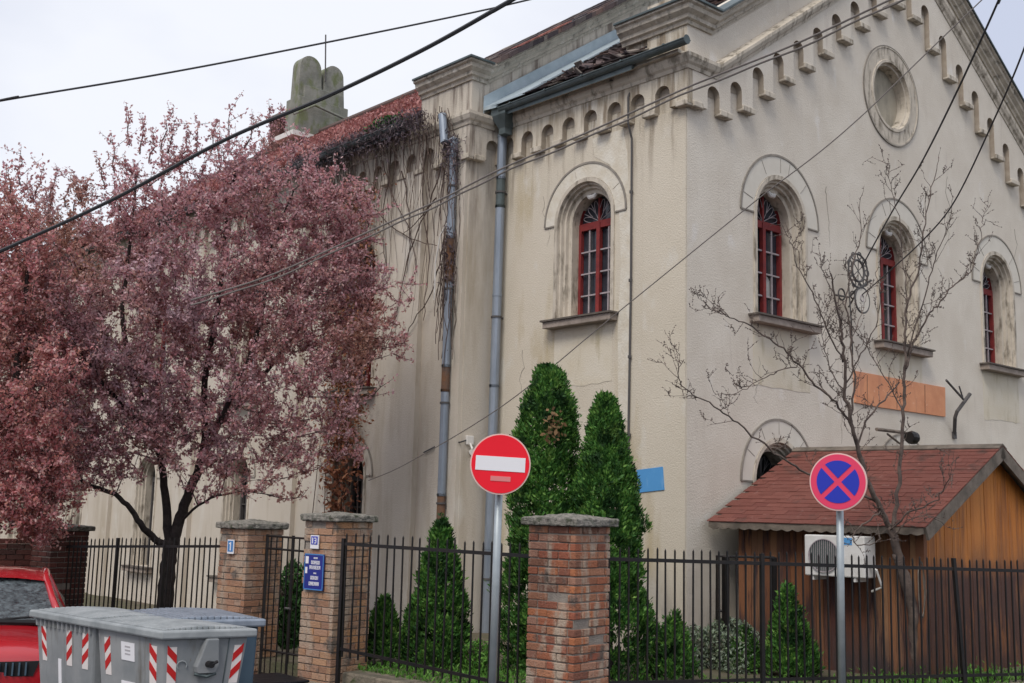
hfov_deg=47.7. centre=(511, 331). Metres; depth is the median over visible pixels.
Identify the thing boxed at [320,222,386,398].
window
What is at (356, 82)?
overhead cable
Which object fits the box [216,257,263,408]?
window
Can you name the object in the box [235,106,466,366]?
wall creeper
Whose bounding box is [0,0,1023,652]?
synagogue
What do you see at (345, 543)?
iron fence
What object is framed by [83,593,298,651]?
yard ground
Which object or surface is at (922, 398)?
orange panel
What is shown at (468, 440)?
security camera
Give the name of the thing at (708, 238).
overhead cable
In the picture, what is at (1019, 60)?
overhead cable
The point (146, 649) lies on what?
waste container
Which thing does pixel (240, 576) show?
brick pillar
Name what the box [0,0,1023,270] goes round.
sky
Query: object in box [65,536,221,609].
iron fence
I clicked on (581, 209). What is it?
window
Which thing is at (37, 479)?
plum tree
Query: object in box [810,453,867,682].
no stopping sign
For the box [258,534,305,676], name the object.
iron gate
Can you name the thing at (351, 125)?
roof
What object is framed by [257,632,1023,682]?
garden ground
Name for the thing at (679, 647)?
conifer
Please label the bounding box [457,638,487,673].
shrub
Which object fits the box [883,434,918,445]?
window
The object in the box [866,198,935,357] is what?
window
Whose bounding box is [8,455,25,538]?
window
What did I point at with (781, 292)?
window
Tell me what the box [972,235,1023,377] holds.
window
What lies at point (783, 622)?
conifer
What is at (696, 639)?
shrub
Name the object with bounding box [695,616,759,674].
shrub
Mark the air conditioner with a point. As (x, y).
(822, 546)
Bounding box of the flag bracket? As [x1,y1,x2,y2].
[945,379,971,438]
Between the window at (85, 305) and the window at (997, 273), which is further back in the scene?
the window at (85, 305)
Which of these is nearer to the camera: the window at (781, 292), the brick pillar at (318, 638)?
the brick pillar at (318, 638)
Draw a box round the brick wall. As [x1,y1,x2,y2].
[0,538,31,566]
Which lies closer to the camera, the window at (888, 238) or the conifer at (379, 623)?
the conifer at (379, 623)
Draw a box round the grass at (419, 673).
[352,657,1023,682]
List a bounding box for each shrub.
[278,559,302,650]
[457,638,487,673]
[686,623,714,669]
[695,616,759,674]
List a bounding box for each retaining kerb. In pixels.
[342,670,431,682]
[992,680,1023,682]
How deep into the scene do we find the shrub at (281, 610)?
15.30 m
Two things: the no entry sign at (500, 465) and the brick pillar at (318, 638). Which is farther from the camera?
the brick pillar at (318, 638)
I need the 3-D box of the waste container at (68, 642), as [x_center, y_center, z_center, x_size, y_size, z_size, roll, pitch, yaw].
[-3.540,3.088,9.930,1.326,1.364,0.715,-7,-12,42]
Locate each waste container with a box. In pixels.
[29,606,151,682]
[90,616,256,682]
[128,607,265,682]
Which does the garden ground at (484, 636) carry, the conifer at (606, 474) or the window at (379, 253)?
the conifer at (606, 474)
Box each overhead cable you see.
[0,0,515,252]
[0,0,529,101]
[190,0,904,305]
[368,0,981,480]
[861,0,1000,267]
[862,47,1023,294]
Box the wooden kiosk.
[707,444,1023,680]
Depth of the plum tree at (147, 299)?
16.46 m
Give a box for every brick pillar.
[29,523,95,606]
[216,519,288,673]
[298,511,378,682]
[520,513,618,682]
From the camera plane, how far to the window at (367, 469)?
20.42 m
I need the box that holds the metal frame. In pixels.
[715,555,776,667]
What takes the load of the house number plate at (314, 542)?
attached to the brick pillar at (318, 638)
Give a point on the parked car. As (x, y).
(24, 591)
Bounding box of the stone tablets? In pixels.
[274,34,347,145]
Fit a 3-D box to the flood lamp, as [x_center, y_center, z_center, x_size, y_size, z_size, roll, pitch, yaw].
[6.069,1.660,18.423,1.119,0.220,0.432,9,-12,-41]
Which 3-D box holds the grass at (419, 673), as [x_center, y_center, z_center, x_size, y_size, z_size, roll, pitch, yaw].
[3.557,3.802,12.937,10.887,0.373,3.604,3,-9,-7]
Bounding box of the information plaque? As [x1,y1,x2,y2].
[303,553,324,590]
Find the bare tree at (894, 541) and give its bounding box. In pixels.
[647,144,998,661]
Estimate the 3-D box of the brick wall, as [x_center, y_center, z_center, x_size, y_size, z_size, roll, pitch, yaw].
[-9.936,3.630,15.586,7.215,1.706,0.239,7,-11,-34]
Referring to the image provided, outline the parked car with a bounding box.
[0,565,64,682]
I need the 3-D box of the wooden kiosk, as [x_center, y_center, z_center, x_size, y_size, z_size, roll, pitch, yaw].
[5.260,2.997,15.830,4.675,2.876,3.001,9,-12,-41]
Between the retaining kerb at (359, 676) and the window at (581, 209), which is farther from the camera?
the window at (581, 209)
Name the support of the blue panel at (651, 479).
attached to the synagogue
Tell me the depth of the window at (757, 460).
16.76 m
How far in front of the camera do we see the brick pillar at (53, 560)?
17.25 m
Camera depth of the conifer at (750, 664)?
13.92 m
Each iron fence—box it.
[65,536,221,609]
[335,534,529,682]
[608,547,1023,682]
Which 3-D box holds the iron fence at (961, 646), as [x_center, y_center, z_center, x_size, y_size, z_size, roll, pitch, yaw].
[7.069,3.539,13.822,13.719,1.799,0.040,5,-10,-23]
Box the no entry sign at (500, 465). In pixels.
[470,434,530,682]
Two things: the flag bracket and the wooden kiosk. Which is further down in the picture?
the wooden kiosk
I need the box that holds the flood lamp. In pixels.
[875,428,919,443]
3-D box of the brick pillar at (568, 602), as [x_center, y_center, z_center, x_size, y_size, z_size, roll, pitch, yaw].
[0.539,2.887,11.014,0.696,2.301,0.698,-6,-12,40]
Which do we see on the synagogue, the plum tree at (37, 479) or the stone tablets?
the stone tablets
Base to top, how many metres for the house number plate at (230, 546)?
0.170 m
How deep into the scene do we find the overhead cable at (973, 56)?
12.08 m
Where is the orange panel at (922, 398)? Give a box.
[853,371,945,416]
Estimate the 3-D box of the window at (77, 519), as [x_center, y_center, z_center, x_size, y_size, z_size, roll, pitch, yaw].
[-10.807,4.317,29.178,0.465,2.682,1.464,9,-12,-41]
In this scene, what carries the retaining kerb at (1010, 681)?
on the street
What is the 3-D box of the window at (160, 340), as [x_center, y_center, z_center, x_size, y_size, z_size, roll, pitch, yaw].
[-8.054,0.392,26.634,0.640,3.152,1.744,9,-12,-41]
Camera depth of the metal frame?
14.19 m
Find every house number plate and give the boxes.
[227,539,234,553]
[310,535,319,548]
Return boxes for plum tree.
[0,90,426,607]
[0,159,113,550]
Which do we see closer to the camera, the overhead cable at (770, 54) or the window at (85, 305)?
the overhead cable at (770, 54)
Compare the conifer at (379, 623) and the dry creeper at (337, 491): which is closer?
the conifer at (379, 623)
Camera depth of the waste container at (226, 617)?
9.76 m
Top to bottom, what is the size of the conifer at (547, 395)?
3.669 m
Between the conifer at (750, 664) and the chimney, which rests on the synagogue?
the chimney
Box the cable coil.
[835,252,871,352]
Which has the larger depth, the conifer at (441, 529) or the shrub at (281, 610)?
the shrub at (281, 610)
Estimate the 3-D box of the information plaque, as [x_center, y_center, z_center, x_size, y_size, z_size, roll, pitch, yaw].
[-2.232,2.714,13.091,0.330,0.400,0.017,-6,-12,40]
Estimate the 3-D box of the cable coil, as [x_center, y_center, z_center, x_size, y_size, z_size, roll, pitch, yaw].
[5.310,-0.447,18.101,0.675,1.591,0.358,9,-12,-41]
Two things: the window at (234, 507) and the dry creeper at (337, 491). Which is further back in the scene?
the window at (234, 507)
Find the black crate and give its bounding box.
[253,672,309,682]
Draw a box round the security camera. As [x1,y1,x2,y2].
[423,435,473,454]
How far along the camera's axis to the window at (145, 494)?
26.37 m
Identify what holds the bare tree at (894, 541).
on the garden ground at (484, 636)
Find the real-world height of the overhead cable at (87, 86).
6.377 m
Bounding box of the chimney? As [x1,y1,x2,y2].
[268,113,285,153]
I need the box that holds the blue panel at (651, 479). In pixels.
[636,467,664,492]
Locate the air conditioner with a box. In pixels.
[805,534,881,592]
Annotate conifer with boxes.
[367,593,404,666]
[397,512,477,667]
[487,362,589,671]
[562,388,662,680]
[648,608,706,679]
[721,624,759,670]
[757,579,826,677]
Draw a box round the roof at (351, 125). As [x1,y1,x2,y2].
[67,90,421,248]
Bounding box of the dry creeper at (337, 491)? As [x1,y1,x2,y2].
[310,173,396,513]
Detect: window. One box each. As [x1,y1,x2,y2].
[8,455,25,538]
[64,457,87,524]
[72,305,97,414]
[121,449,159,572]
[139,283,174,411]
[206,440,255,582]
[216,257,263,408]
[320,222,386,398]
[326,433,372,513]
[540,161,626,329]
[740,154,823,334]
[740,419,808,485]
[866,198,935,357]
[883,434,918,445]
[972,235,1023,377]

